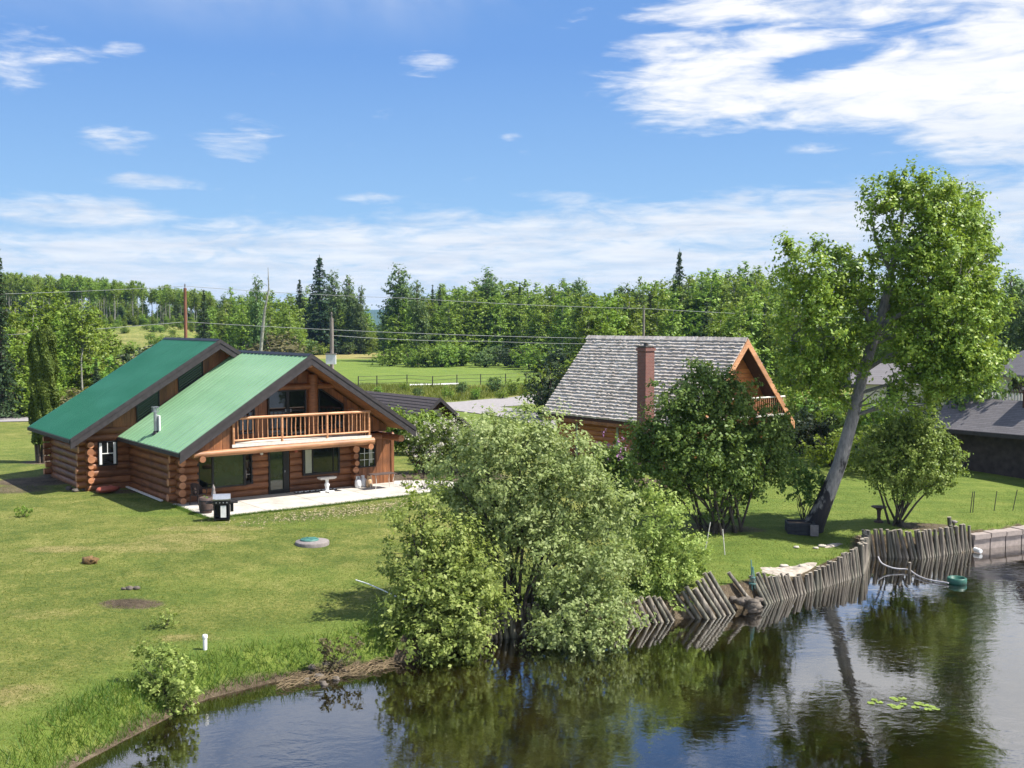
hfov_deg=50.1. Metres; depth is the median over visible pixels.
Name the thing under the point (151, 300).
bare aspen
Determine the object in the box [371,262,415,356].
cottonwood tree
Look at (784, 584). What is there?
log pile
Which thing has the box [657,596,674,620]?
log pile
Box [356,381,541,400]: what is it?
roadside grass
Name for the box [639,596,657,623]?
log pile
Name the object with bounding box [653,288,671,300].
aspen tree
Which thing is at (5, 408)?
spruce tree
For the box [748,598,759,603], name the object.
shore rock
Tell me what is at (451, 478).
garden plant
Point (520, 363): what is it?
wild shrub
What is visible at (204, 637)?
vent pipe
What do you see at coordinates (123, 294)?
bare aspen
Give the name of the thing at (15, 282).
bare aspen
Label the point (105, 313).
aspen tree
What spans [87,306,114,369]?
aspen tree
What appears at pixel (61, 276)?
bare aspen
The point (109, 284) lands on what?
bare aspen
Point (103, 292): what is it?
bare aspen
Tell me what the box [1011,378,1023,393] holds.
window
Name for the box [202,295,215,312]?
bare aspen
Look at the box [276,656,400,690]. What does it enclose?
reed litter
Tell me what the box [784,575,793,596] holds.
log pile
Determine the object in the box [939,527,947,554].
log pile
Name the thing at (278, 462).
door
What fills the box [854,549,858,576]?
log pile
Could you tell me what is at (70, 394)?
wild shrub
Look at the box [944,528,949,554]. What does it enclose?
log pile
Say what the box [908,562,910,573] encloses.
mooring post
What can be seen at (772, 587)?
log pile
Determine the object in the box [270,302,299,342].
aspen tree
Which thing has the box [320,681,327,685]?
bank rock
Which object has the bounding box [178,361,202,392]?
louver window
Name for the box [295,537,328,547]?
septic cover
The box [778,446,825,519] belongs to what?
lilac shrub
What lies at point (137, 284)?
bare aspen
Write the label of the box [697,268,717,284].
aspen tree
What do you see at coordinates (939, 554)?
log pile
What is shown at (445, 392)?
wild shrub
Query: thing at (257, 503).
patio
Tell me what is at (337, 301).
cottonwood tree
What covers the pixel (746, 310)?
aspen tree
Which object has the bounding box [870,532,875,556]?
log pile
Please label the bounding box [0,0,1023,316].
sky
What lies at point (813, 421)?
wild shrub
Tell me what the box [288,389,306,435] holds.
door
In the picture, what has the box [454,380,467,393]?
wild shrub
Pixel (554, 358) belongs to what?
wild shrub
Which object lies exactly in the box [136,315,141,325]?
aspen tree
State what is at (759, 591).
log pile
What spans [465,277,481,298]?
aspen tree
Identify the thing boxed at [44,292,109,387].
aspen tree
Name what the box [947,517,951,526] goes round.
wooden post
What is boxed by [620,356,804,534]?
shade tree
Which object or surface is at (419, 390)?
wild shrub
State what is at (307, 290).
aspen tree
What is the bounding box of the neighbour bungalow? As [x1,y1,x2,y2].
[933,388,1023,478]
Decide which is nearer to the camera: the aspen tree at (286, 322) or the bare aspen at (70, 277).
the aspen tree at (286, 322)
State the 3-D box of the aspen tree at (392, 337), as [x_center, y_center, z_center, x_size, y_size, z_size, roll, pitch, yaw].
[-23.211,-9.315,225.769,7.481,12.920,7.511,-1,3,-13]
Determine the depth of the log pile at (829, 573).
38.78 m
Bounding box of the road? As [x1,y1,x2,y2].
[0,394,535,421]
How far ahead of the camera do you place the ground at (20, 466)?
37.58 m
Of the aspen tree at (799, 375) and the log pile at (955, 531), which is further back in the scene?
the aspen tree at (799, 375)
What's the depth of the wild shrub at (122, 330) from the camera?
266.17 m
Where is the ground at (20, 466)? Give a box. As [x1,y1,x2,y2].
[0,310,1023,767]
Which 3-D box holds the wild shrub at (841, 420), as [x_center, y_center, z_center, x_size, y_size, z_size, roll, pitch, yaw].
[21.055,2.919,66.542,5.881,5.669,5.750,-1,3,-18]
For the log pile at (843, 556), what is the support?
in the water
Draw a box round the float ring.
[947,575,966,584]
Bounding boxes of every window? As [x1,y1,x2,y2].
[97,440,117,465]
[136,390,159,422]
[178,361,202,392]
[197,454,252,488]
[238,408,254,434]
[302,447,339,475]
[318,389,343,429]
[358,445,374,467]
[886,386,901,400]
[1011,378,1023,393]
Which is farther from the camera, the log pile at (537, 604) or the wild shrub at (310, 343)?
the wild shrub at (310, 343)
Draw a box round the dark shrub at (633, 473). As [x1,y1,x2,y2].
[609,464,652,529]
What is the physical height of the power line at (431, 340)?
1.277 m
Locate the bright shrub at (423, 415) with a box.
[383,403,459,454]
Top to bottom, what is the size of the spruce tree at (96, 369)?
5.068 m
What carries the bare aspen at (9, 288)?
on the ground at (20, 466)
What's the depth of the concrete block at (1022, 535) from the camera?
46.08 m
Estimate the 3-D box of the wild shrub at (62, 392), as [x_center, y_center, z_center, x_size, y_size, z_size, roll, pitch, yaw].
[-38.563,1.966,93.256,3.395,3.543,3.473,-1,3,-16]
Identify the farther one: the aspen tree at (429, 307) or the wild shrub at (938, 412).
the aspen tree at (429, 307)
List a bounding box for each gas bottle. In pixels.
[355,476,360,487]
[361,475,365,486]
[366,475,372,486]
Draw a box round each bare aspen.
[0,271,12,311]
[0,274,10,310]
[2,275,17,304]
[11,275,22,312]
[16,273,22,318]
[16,276,29,312]
[20,277,31,295]
[27,278,40,309]
[29,274,42,314]
[41,275,56,305]
[53,278,62,298]
[54,273,66,285]
[54,300,102,390]
[59,277,72,308]
[62,276,76,312]
[66,274,75,300]
[70,275,84,311]
[73,277,85,303]
[78,280,88,307]
[83,277,99,303]
[88,282,99,307]
[97,281,102,315]
[99,281,109,298]
[100,279,110,318]
[105,280,120,323]
[108,284,119,313]
[112,280,119,321]
[116,282,122,317]
[118,282,124,303]
[121,285,127,306]
[124,280,138,315]
[128,280,139,313]
[134,281,140,317]
[136,286,148,313]
[137,282,147,298]
[147,287,154,316]
[148,289,156,315]
[152,288,162,320]
[157,291,164,324]
[158,285,163,324]
[159,286,167,309]
[165,287,175,305]
[174,288,183,315]
[189,288,201,320]
[190,294,200,325]
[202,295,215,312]
[206,295,215,310]
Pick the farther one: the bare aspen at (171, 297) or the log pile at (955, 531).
the bare aspen at (171, 297)
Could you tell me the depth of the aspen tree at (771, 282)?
202.35 m
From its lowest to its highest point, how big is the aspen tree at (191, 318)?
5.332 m
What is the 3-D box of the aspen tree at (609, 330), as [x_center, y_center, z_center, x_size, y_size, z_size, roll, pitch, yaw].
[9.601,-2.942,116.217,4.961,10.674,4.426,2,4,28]
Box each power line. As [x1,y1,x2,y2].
[10,322,859,347]
[12,286,846,317]
[334,335,571,343]
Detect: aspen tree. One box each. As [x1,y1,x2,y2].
[1,324,26,381]
[3,301,31,363]
[5,295,19,306]
[6,337,29,408]
[7,290,50,345]
[16,317,79,395]
[26,353,73,398]
[27,284,76,332]
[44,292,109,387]
[48,315,80,397]
[66,300,80,311]
[67,327,113,394]
[75,298,85,315]
[85,298,102,321]
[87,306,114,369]
[97,295,107,324]
[97,320,123,370]
[102,302,108,317]
[104,298,128,315]
[107,301,116,320]
[107,315,113,325]
[113,315,122,326]
[116,299,127,317]
[120,314,128,325]
[125,305,131,324]
[127,298,139,310]
[127,305,141,324]
[131,315,138,325]
[136,301,151,320]
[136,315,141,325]
[141,314,148,324]
[149,315,157,325]
[157,304,165,324]
[162,301,173,323]
[162,315,169,324]
[168,316,174,327]
[174,314,183,329]
[187,320,194,332]
[188,313,194,329]
[194,309,221,337]
[208,305,222,338]
[209,287,243,318]
[212,304,235,341]
[214,298,233,324]
[218,295,245,330]
[222,303,241,348]
[228,303,254,349]
[238,293,275,324]
[238,294,249,318]
[250,303,280,348]
[258,294,272,324]
[265,290,298,323]
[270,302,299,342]
[274,302,304,346]
[277,307,307,351]
[282,293,289,310]
[286,294,308,351]
[294,286,312,305]
[305,299,325,341]
[322,309,337,347]
[333,309,350,353]
[360,322,377,353]
[363,305,379,336]
[363,311,376,352]
[373,326,378,351]
[375,319,385,351]
[381,308,413,361]
[390,298,414,361]
[421,300,438,345]
[426,283,448,318]
[427,303,444,358]
[431,299,464,348]
[432,300,453,342]
[440,287,470,318]
[442,291,485,351]
[448,286,460,300]
[455,285,470,311]
[456,288,496,361]
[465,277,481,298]
[466,289,477,310]
[467,298,489,351]
[483,291,513,348]
[483,294,514,351]
[494,281,517,321]
[502,280,530,318]
[503,293,527,339]
[504,295,532,350]
[510,280,523,296]
[516,279,530,297]
[516,288,540,339]
[519,298,551,355]
[521,293,556,353]
[522,282,548,318]
[542,286,560,304]
[543,283,565,344]
[544,291,574,354]
[549,278,566,296]
[553,289,577,351]
[558,280,571,295]
[560,290,590,355]
[564,304,604,363]
[566,313,595,366]
[567,293,608,364]
[568,300,592,350]
[582,281,600,305]
[582,306,619,345]
[598,294,632,334]
[601,293,629,335]
[604,288,623,307]
[616,293,648,335]
[624,276,645,304]
[629,282,656,302]
[634,289,676,335]
[637,287,659,320]
[644,280,664,294]
[649,281,660,304]
[652,299,687,336]
[653,279,668,296]
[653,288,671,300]
[656,292,671,321]
[660,288,687,334]
[662,276,678,293]
[665,283,709,336]
[666,287,701,335]
[670,275,694,299]
[682,273,725,336]
[688,272,714,296]
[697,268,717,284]
[697,269,730,292]
[697,275,718,291]
[698,274,755,333]
[701,306,723,336]
[701,312,728,336]
[703,277,733,315]
[710,269,738,310]
[715,296,775,376]
[716,309,730,336]
[720,303,762,353]
[725,293,757,324]
[727,295,782,387]
[727,301,754,330]
[732,261,768,297]
[732,273,759,300]
[734,282,766,312]
[738,265,772,298]
[743,299,758,312]
[747,276,775,317]
[753,311,788,393]
[755,302,778,337]
[760,285,782,318]
[761,274,784,301]
[774,286,790,322]
[774,294,818,396]
[835,286,865,384]
[856,279,910,363]
[873,296,925,362]
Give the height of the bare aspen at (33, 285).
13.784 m
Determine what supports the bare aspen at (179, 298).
on the ground at (20, 466)
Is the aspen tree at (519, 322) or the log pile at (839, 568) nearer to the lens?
the log pile at (839, 568)
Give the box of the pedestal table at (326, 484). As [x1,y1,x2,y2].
[317,476,336,492]
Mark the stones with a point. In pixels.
(832, 545)
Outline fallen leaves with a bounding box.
[159,496,438,536]
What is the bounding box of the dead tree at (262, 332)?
[259,272,269,350]
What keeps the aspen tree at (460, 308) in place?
on the ground at (20, 466)
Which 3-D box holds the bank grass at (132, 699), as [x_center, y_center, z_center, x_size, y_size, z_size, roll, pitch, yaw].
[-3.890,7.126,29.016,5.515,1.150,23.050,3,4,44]
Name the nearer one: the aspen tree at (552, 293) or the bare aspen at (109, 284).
the aspen tree at (552, 293)
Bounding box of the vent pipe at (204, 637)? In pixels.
[202,634,207,649]
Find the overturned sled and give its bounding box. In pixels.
[96,485,119,492]
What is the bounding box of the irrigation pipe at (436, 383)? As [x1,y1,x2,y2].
[410,383,457,385]
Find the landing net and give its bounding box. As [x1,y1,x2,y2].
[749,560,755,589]
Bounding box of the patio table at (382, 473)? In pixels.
[369,472,396,489]
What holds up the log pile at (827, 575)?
in the water
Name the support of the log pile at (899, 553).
in the water
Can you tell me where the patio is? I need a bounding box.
[173,480,453,516]
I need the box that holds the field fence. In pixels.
[358,372,540,385]
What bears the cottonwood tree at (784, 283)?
on the ground at (20, 466)
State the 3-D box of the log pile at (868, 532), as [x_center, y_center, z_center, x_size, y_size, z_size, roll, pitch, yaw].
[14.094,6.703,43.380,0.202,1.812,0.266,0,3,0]
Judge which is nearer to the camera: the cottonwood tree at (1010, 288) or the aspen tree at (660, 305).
the cottonwood tree at (1010, 288)
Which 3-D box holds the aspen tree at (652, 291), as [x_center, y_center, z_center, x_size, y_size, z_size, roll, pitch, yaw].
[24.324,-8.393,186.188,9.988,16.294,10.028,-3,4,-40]
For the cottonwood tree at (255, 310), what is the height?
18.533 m
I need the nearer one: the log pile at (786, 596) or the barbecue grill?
the log pile at (786, 596)
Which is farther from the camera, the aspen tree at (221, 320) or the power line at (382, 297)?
the aspen tree at (221, 320)
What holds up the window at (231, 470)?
in the log house at (170, 419)
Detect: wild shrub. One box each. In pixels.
[3,379,28,415]
[4,381,30,416]
[58,386,87,401]
[59,386,74,400]
[60,394,72,405]
[80,354,127,383]
[99,347,146,375]
[104,346,148,365]
[108,323,119,329]
[113,340,140,356]
[119,326,128,332]
[140,324,150,329]
[144,332,156,338]
[145,334,163,346]
[147,325,157,330]
[154,325,165,332]
[161,324,170,330]
[168,328,177,335]
[244,331,317,352]
[248,339,303,352]
[304,339,318,353]
[306,340,328,354]
[324,341,342,352]
[338,340,356,354]
[363,346,408,365]
[372,385,384,392]
[398,381,409,390]
[400,347,425,366]
[408,343,446,367]
[411,385,423,395]
[429,346,459,367]
[431,340,475,366]
[441,385,455,396]
[451,345,478,365]
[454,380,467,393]
[469,350,494,366]
[470,386,481,398]
[484,344,507,364]
[484,373,505,391]
[491,342,527,367]
[491,346,512,365]
[494,388,508,398]
[506,380,521,394]
[507,358,573,412]
[508,341,544,369]
[520,343,570,372]
[522,360,568,413]
[526,379,554,419]
[539,343,575,374]
[775,414,826,456]
[780,384,813,421]
[787,385,849,418]
[788,400,828,431]
[792,409,836,449]
[799,427,858,468]
[808,392,869,424]
[808,414,839,452]
[813,387,884,459]
[816,417,857,447]
[830,418,888,472]
[842,394,914,442]
[856,410,936,463]
[898,396,946,434]
[923,397,948,436]
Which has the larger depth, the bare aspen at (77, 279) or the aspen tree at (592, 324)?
the bare aspen at (77, 279)
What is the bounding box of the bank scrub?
[317,633,364,673]
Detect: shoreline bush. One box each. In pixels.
[366,479,522,667]
[416,395,659,654]
[612,477,713,610]
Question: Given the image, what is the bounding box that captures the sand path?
[760,562,816,576]
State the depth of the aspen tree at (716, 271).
234.07 m
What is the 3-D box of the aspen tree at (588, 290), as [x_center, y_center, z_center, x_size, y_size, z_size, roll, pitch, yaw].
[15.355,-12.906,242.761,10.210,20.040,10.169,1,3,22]
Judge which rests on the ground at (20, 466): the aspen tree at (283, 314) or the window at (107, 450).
the aspen tree at (283, 314)
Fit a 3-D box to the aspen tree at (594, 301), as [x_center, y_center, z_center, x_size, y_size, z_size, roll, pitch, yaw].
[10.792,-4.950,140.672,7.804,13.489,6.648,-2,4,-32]
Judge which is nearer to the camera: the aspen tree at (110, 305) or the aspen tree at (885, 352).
the aspen tree at (885, 352)
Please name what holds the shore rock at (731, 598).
on the ground at (20, 466)
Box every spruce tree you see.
[0,249,26,418]
[88,359,101,386]
[196,289,212,338]
[294,279,313,354]
[304,255,339,352]
[430,285,435,325]
[436,287,442,325]
[515,282,528,348]
[642,294,658,332]
[670,250,687,307]
[698,303,712,336]
[757,303,770,374]
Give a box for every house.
[27,337,415,503]
[848,363,984,413]
[989,350,1023,400]
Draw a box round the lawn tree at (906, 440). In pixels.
[848,409,973,527]
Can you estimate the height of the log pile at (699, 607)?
1.784 m
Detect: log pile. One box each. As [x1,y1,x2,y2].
[487,609,497,639]
[494,606,502,638]
[498,604,509,638]
[506,603,517,637]
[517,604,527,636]
[526,603,535,635]
[533,601,542,633]
[620,601,633,627]
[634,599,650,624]
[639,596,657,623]
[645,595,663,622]
[652,595,669,621]
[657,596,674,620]
[669,587,694,618]
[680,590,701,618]
[684,585,709,618]
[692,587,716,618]
[695,580,721,616]
[700,578,725,615]
[702,572,730,613]
[707,571,735,612]
[727,571,747,596]
[749,575,767,604]
[755,576,770,603]
[756,572,773,602]
[762,572,775,601]
[767,576,777,601]
[770,575,779,600]
[773,576,783,600]
[776,574,787,598]
[777,575,785,598]
[780,573,790,597]
[784,575,791,596]
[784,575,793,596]
[785,573,796,595]
[793,576,799,595]
[796,573,806,593]
[796,576,802,594]
[804,577,808,592]
[805,574,810,592]
[808,572,812,591]
[812,573,815,590]
[814,570,818,589]
[816,566,824,587]
[818,569,821,588]
[821,566,827,586]
[822,567,825,586]
[825,566,829,585]
[826,564,831,585]
[829,561,835,584]
[833,561,838,583]
[833,562,836,583]
[837,557,840,582]
[840,557,844,581]
[841,553,849,579]
[841,555,846,580]
[844,552,850,578]
[847,553,854,578]
[849,549,856,577]
[849,552,851,578]
[854,547,861,575]
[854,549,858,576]
[859,543,863,574]
[863,543,867,571]
[863,545,864,573]
[864,537,868,565]
[865,530,869,558]
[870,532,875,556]
[873,529,879,557]
[877,529,882,557]
[879,528,886,557]
[885,529,890,557]
[889,531,894,557]
[890,530,897,557]
[893,530,901,557]
[897,529,908,558]
[905,531,913,558]
[908,532,917,558]
[914,530,920,558]
[917,529,925,558]
[918,532,922,558]
[921,531,928,557]
[924,529,931,557]
[927,529,933,556]
[933,529,937,556]
[937,533,940,555]
[938,528,941,555]
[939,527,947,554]
[940,528,944,555]
[944,527,952,553]
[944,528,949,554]
[949,525,957,552]
[949,527,955,553]
[953,526,961,552]
[956,526,959,552]
[959,524,963,551]
[963,524,967,551]
[967,525,971,550]
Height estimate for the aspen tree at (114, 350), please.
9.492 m
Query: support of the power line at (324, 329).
attached to the utility pole at (185, 310)
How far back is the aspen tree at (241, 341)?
224.48 m
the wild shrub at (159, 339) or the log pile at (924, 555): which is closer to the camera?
the log pile at (924, 555)
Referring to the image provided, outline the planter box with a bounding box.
[785,519,818,535]
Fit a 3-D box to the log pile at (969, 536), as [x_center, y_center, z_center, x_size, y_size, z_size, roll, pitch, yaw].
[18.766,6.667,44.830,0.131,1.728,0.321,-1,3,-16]
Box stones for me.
[825,543,841,547]
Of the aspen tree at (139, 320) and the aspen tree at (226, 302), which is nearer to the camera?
the aspen tree at (226, 302)
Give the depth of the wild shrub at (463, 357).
205.71 m
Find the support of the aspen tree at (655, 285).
on the ground at (20, 466)
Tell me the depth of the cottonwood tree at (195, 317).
330.46 m
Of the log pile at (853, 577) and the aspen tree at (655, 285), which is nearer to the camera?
the log pile at (853, 577)
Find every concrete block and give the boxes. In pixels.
[971,532,990,548]
[983,529,1006,547]
[998,528,1022,545]
[1011,525,1023,544]
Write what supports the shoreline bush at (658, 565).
on the ground at (20, 466)
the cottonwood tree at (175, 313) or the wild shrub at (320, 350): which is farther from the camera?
the cottonwood tree at (175, 313)
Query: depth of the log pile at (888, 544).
43.42 m
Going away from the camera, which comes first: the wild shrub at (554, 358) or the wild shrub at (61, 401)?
the wild shrub at (61, 401)
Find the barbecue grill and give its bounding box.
[205,493,237,520]
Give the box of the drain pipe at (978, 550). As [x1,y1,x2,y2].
[973,547,982,553]
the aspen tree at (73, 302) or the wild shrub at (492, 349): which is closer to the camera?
the wild shrub at (492, 349)
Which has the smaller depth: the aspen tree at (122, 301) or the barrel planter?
the barrel planter
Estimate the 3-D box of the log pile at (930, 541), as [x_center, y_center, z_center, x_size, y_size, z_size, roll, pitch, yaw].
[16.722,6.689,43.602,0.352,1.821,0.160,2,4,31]
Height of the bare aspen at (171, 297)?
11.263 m
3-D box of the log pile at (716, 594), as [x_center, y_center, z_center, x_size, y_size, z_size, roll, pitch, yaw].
[6.777,7.078,35.105,1.364,2.054,0.151,1,3,14]
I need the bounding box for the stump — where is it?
[82,555,99,564]
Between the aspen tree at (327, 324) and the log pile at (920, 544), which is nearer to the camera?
the log pile at (920, 544)
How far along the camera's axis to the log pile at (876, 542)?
43.49 m
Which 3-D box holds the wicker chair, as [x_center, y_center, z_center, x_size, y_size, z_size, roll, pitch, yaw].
[-13.842,4.836,48.202,0.583,0.919,0.700,1,3,25]
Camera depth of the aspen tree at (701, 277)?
205.20 m
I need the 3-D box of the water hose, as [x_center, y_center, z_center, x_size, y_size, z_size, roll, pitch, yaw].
[14.848,6.823,40.347,0.632,0.452,3.080,-2,4,-33]
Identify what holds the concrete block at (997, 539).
on the ground at (20, 466)
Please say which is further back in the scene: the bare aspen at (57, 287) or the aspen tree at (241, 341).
the bare aspen at (57, 287)
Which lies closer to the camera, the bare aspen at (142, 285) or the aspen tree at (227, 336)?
the aspen tree at (227, 336)
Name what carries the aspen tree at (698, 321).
on the ground at (20, 466)
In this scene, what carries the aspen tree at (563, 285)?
on the ground at (20, 466)
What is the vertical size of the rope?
0.164 m
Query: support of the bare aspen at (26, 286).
on the ground at (20, 466)
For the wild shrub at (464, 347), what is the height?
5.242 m
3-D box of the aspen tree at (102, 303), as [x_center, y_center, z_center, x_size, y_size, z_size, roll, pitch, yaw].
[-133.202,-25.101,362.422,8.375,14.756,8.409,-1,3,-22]
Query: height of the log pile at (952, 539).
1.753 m
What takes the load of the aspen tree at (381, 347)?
on the ground at (20, 466)
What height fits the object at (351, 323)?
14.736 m
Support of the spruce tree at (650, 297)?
on the ground at (20, 466)
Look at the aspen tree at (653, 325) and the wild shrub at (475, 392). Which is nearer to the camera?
the wild shrub at (475, 392)
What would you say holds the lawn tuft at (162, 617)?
on the ground at (20, 466)
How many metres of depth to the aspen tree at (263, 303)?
250.93 m
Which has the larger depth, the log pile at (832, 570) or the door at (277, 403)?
the door at (277, 403)
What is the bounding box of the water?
[76,544,1023,767]
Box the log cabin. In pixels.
[541,335,794,473]
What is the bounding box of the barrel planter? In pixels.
[199,496,212,513]
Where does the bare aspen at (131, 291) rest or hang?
on the ground at (20, 466)
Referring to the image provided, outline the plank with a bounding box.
[126,486,162,500]
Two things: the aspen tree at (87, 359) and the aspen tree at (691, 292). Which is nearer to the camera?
the aspen tree at (87, 359)
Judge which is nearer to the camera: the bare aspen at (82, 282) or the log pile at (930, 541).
the log pile at (930, 541)
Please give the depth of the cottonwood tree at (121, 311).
324.94 m
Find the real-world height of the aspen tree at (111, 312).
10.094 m
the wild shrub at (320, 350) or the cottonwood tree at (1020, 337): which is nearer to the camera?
the cottonwood tree at (1020, 337)
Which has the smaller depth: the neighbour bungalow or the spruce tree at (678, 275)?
the neighbour bungalow
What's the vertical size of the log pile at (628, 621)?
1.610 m
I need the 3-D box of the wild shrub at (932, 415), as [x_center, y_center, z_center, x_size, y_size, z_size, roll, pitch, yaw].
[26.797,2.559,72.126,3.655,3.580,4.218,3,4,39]
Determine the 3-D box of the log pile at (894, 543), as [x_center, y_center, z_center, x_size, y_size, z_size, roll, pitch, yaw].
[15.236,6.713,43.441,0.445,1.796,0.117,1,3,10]
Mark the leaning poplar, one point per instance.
(929, 338)
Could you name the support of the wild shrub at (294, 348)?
on the ground at (20, 466)
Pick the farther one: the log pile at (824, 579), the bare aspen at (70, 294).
the bare aspen at (70, 294)
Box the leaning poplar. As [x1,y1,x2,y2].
[759,154,1021,532]
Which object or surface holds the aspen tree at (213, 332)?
on the ground at (20, 466)
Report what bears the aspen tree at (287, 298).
on the ground at (20, 466)
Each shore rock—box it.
[729,596,736,602]
[733,597,746,605]
[745,602,762,609]
[745,607,760,612]
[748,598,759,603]
[754,595,763,602]
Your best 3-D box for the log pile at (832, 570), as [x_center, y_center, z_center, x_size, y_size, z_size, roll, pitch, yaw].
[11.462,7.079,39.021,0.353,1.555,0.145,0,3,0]
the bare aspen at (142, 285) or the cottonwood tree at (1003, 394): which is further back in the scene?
the bare aspen at (142, 285)
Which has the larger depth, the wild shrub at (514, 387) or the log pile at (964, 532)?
the wild shrub at (514, 387)
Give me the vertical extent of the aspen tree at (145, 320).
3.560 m
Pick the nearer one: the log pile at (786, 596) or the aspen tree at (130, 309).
the log pile at (786, 596)
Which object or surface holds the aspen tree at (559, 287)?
on the ground at (20, 466)
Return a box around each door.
[267,390,287,436]
[268,451,289,493]
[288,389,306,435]
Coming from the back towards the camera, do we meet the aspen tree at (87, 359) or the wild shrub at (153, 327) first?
the wild shrub at (153, 327)
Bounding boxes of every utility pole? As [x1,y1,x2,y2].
[183,284,186,337]
[325,312,336,368]
[643,306,644,335]
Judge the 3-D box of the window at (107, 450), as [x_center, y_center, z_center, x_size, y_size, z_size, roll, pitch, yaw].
[-19.483,3.340,52.735,0.920,1.180,0.060,-2,4,-37]
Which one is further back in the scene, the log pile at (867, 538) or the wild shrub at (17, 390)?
the wild shrub at (17, 390)
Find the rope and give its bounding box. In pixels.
[356,580,403,599]
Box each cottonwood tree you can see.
[116,305,128,323]
[170,298,183,323]
[180,305,191,323]
[191,309,198,330]
[213,294,231,312]
[245,274,271,350]
[324,269,349,353]
[340,274,363,353]
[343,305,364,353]
[351,283,369,353]
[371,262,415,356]
[406,278,431,364]
[434,285,449,297]
[471,265,507,348]
[557,284,574,309]
[564,280,585,313]
[571,277,588,343]
[584,290,595,313]
[614,281,633,304]
[619,288,659,327]
[684,280,706,312]
[739,270,762,299]
[775,281,790,309]
[798,273,844,391]
[835,305,853,385]
[935,175,1023,440]
[984,267,1023,359]
[1002,289,1023,353]
[1015,274,1023,302]
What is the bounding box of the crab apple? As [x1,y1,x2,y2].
[399,413,491,472]
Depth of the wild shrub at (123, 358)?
101.11 m
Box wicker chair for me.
[189,483,207,504]
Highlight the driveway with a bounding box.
[453,406,555,427]
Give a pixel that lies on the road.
(508, 401)
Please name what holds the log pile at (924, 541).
in the water
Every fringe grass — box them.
[171,488,447,518]
[607,518,1023,596]
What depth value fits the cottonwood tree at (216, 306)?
299.32 m
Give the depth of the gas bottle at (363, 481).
53.23 m
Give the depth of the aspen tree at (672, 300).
182.88 m
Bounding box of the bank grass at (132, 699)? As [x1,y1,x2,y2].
[0,578,669,767]
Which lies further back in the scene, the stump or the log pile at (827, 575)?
the log pile at (827, 575)
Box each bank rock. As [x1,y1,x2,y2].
[307,664,315,671]
[313,673,324,679]
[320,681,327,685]
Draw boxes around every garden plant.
[399,473,419,485]
[409,463,431,478]
[418,475,438,488]
[445,471,462,487]
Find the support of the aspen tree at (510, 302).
on the ground at (20, 466)
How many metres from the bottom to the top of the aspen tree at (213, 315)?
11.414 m
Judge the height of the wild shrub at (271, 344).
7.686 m
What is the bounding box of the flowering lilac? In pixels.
[589,426,647,497]
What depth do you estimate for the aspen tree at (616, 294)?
209.29 m
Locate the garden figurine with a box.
[211,484,215,510]
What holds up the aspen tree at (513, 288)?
on the ground at (20, 466)
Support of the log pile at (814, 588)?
in the water
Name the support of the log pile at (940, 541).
in the water
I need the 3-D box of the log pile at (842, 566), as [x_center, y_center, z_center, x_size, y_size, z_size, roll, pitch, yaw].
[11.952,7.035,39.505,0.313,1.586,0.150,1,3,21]
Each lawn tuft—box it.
[13,505,32,516]
[151,608,178,627]
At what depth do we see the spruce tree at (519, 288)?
234.18 m
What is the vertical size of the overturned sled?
0.321 m
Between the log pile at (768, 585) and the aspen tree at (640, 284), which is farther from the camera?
the aspen tree at (640, 284)
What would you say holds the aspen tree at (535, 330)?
on the ground at (20, 466)
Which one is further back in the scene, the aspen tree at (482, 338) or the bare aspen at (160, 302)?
the bare aspen at (160, 302)
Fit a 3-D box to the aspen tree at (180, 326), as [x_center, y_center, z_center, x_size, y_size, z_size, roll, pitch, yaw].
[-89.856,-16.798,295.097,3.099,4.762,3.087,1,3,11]
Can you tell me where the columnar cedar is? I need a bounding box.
[26,325,60,462]
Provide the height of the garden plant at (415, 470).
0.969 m
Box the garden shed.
[366,391,472,442]
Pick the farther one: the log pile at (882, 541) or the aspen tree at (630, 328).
the aspen tree at (630, 328)
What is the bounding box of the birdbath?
[871,505,886,522]
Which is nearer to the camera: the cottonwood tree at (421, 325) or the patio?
the patio
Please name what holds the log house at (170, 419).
on the ground at (20, 466)
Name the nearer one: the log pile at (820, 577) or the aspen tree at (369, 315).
the log pile at (820, 577)
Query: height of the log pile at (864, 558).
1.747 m
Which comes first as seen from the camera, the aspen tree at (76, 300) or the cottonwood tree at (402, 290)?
the cottonwood tree at (402, 290)
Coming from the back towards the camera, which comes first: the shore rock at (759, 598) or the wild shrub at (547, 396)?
the wild shrub at (547, 396)
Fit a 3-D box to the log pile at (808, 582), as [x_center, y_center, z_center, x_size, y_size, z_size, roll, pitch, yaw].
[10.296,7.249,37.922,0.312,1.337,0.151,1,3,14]
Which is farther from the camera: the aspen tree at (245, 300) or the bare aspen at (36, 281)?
the bare aspen at (36, 281)
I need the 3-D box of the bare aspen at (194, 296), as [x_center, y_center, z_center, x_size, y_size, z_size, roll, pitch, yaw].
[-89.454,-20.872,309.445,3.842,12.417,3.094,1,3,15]
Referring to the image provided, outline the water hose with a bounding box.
[878,556,948,583]
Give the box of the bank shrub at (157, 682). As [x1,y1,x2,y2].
[124,637,204,715]
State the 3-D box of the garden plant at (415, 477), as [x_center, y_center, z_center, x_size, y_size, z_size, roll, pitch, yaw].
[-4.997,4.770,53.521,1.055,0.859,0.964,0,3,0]
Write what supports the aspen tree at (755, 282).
on the ground at (20, 466)
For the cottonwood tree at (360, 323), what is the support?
on the ground at (20, 466)

